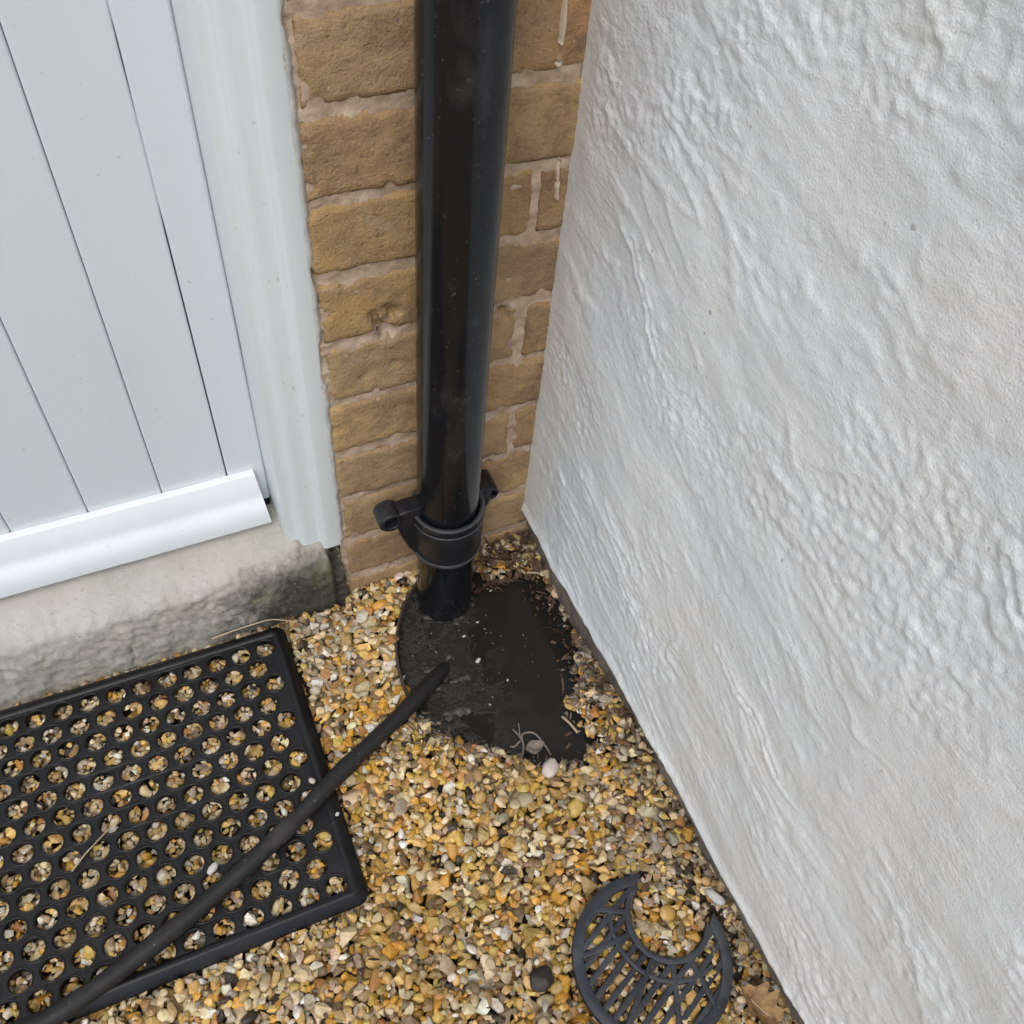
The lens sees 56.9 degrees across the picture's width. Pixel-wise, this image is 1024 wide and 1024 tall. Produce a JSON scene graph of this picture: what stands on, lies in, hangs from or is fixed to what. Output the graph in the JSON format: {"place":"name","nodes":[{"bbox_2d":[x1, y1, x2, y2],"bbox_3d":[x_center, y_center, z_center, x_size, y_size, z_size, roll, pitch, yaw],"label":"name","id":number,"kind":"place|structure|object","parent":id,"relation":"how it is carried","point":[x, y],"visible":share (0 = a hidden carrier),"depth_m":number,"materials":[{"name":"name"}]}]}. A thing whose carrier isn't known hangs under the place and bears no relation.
{"place":"outdoors","nodes":[
{"label":"outdoors","id":0,"kind":"place"},
{"bbox_2d":[0,534,798,1023],"bbox_3d":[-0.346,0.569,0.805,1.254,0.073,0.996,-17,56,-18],"label":"gravel","id":1,"kind":"structure","parent":0,"point":[234,994],"depth_m":0.97,"materials":[{"name":"beige gravel"}]},
{"bbox_2d":[0,497,347,710],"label":"door step","id":2,"kind":"object","parent":1,"relation":"on","point":[64,635],"depth_m":1.05,"materials":[{"name":"concrete"}]},
{"bbox_2d":[0,627,367,1023],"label":"rubber mat","id":3,"kind":"object","parent":1,"relation":"on","point":[338,858],"visible":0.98,"depth_m":0.97,"materials":[{"name":"black rubber"}]},
{"bbox_2d":[71,822,114,871],"bbox_3d":[-0.420,0.335,0.948,0.003,0.003,0.058,27,55,15],"label":"twig","id":4,"kind":"object","parent":3,"relation":"on","point":[78,862],"visible":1,"depth_m":0.94,"materials":[{"name":"wood"}]},
{"bbox_2d":[207,862,218,874],"bbox_3d":[-0.298,0.356,0.942,0.008,0.006,0.013,23,54,12],"label":"stone chip","id":5,"kind":"object","parent":3,"relation":"on","point":[212,868],"visible":1,"depth_m":0.94,"materials":[{"name":"white stone"}]},
{"bbox_2d":[309,778,315,783],"bbox_3d":[-0.213,0.286,1.006,0.009,0.005,0.006,27,55,15],"label":"stone chip","id":6,"kind":"object","parent":3,"relation":"on","point":[312,780],"visible":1,"depth_m":1.00,"materials":[{"name":"white stone"}]},
{"bbox_2d":[22,662,449,1023],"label":"hose","id":7,"kind":"object","parent":1,"relation":"on","point":[157,941],"visible":0.94,"depth_m":0.93,"materials":[{"name":"black rubber"}]},
{"bbox_2d":[212,619,303,638],"bbox_3d":[-0.301,0.138,1.119,0.106,0.016,0.009,-10,54,-13],"label":"root strand","id":8,"kind":"object","parent":1,"relation":"on","point":[251,625],"visible":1,"depth_m":1.11,"materials":[{"name":"plant"}]},
{"bbox_2d":[395,581,416,695],"bbox_3d":[-0.128,0.167,1.162,0.031,0.061,0.187,3,52,-3],"label":"drain gully","id":9,"kind":"object","parent":1,"relation":"on","point":[413,589],"visible":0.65,"depth_m":1.15,"materials":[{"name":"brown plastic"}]},
{"bbox_2d":[282,0,591,596],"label":"brick wall","id":10,"kind":"structure","parent":1,"relation":"on","point":[352,62],"depth_m":0.81,"materials":[{"name":"beige brick"}]},
{"bbox_2d":[170,0,343,548],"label":"doorway","id":11,"kind":"structure","parent":10,"relation":"attached to","point":[239,79],"depth_m":0.76,"materials":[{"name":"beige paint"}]},
{"bbox_2d":[0,0,271,597],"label":"door","id":12,"kind":"structure","parent":11,"relation":"attached to","point":[128,431],"depth_m":0.82,"materials":[{"name":"white paint"}]},
{"bbox_2d":[373,0,517,621],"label":"drainpipe","id":13,"kind":"object","parent":10,"relation":"attached to","point":[463,57],"visible":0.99,"depth_m":0.76,"materials":[{"name":"black plastic"}]},
{"bbox_2d":[225,531,760,1021],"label":"leaf litter","id":14,"kind":"object","parent":1,"relation":"on","point":[533,561],"visible":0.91,"depth_m":1.11,"materials":[{"name":"brown plant"}]},
{"bbox_2d":[380,559,609,789],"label":"water","id":15,"kind":"structure","parent":1,"relation":"on","point":[529,699],"depth_m":1.14,"materials":[{"name":"black liquid"}]},
{"bbox_2d":[422,597,474,720],"bbox_3d":[-0.059,0.177,1.138,0.146,0.011,0.155,-17,56,-18],"label":"silt","id":16,"kind":"object","parent":15,"relation":"on","point":[458,708],"visible":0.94,"depth_m":1.12,"materials":[{"name":"black soil"}]},
{"bbox_2d":[408,615,616,777],"bbox_3d":[-0.004,0.212,1.098,0.265,0.036,0.190,21,53,11],"label":"plant debris","id":17,"kind":"object","parent":15,"relation":"in","point":[522,760],"visible":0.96,"depth_m":1.07,"materials":[{"name":"brown plant"}]},
{"bbox_2d":[510,723,551,757],"bbox_3d":[0.017,0.263,1.072,0.034,0.011,0.052,-32,61,-26],"label":"plant scrap","id":18,"kind":"object","parent":15,"relation":"in","point":[534,746],"visible":1,"depth_m":1.07,"materials":[{"name":"grey plant"}]},
{"bbox_2d":[561,716,577,732],"bbox_3d":[0.067,0.246,1.094,0.011,0.005,0.026,-17,56,-18],"label":"straw","id":19,"kind":"object","parent":15,"relation":"on","point":[569,723],"visible":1,"depth_m":1.09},
{"bbox_2d":[530,965,553,991],"bbox_3d":[0.028,0.449,0.906,0.025,0.016,0.022,-17,56,-18],"label":"stone","id":20,"kind":"object","parent":1,"relation":"on","point":[541,978],"visible":1,"depth_m":0.90,"materials":[{"name":"grey stone"}]},
{"bbox_2d":[542,757,558,777],"bbox_3d":[0.042,0.282,1.041,0.018,0.013,0.024,32,50,12],"label":"stone","id":21,"kind":"object","parent":1,"relation":"on","point":[550,768],"visible":1,"depth_m":1.04,"materials":[{"name":"white stone"}]},
{"bbox_2d":[571,874,732,1023],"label":"drain grate","id":22,"kind":"object","parent":1,"relation":"on","point":[713,1010],"visible":1,"depth_m":0.92,"materials":[{"name":"grey plastic"}]},
{"bbox_2d":[705,888,725,904],"bbox_3d":[0.206,0.389,0.956,0.024,0.009,0.010,33,45,19],"label":"stone chip","id":23,"kind":"object","parent":1,"relation":"on","point":[714,896],"visible":1,"depth_m":0.95,"materials":[{"name":"white stone"}]},
{"bbox_2d":[737,982,783,1023],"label":"dry leaf","id":24,"kind":"object","parent":1,"relation":"on","point":[761,1001],"visible":1,"depth_m":0.90,"materials":[{"name":"plant"}]},
{"bbox_2d":[521,0,1023,1023],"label":"rendered wall","id":25,"kind":"structure","parent":1,"relation":"on","point":[773,508],"depth_m":0.63,"materials":[{"name":"white paint"}]}
]}

